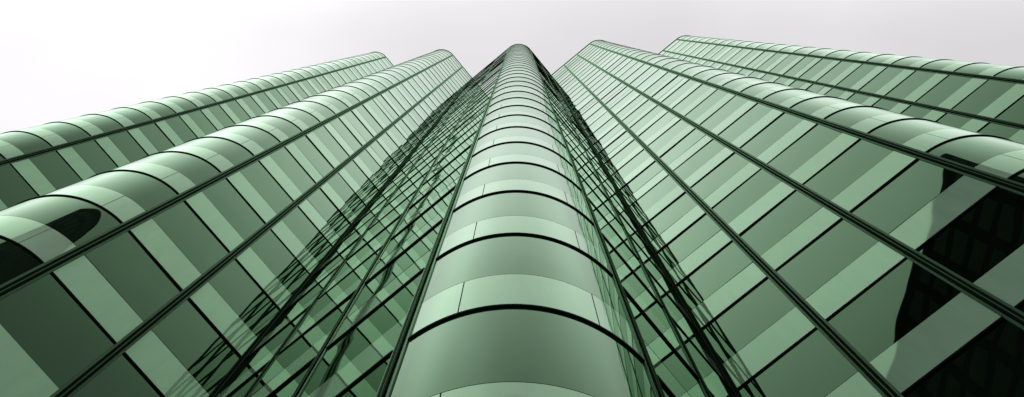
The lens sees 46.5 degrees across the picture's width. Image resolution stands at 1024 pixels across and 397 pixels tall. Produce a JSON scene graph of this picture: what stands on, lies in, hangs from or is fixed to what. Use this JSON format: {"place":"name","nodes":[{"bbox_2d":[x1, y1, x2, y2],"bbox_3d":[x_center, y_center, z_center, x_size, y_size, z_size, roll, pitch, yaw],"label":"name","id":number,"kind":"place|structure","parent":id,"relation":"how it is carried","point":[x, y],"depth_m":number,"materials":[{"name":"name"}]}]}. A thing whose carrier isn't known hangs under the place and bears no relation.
{"place":"outdoors","nodes":[
{"label":"outdoors","id":0,"kind":"place"},
{"bbox_2d":[0,35,1023,396],"bbox_3d":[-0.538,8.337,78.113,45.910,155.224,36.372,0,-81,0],"label":"glass tower","id":1,"kind":"structure","parent":0,"point":[686,215],"depth_m":23.96,"materials":[{"name":"green glass"}]},
{"bbox_2d":[208,40,852,396],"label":"window","id":2,"kind":"structure","parent":1,"relation":"in","point":[217,111],"depth_m":63.13,"materials":[{"name":"green glass"}]},
{"bbox_2d":[358,36,900,62],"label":"curved window","id":3,"kind":"structure","parent":1,"relation":"in","point":[881,58],"depth_m":85.70,"materials":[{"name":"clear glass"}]},
{"bbox_2d":[0,0,1023,133],"label":"sky","id":4,"kind":"structure","parent":0,"point":[60,60],"materials":[{"name":"white"}]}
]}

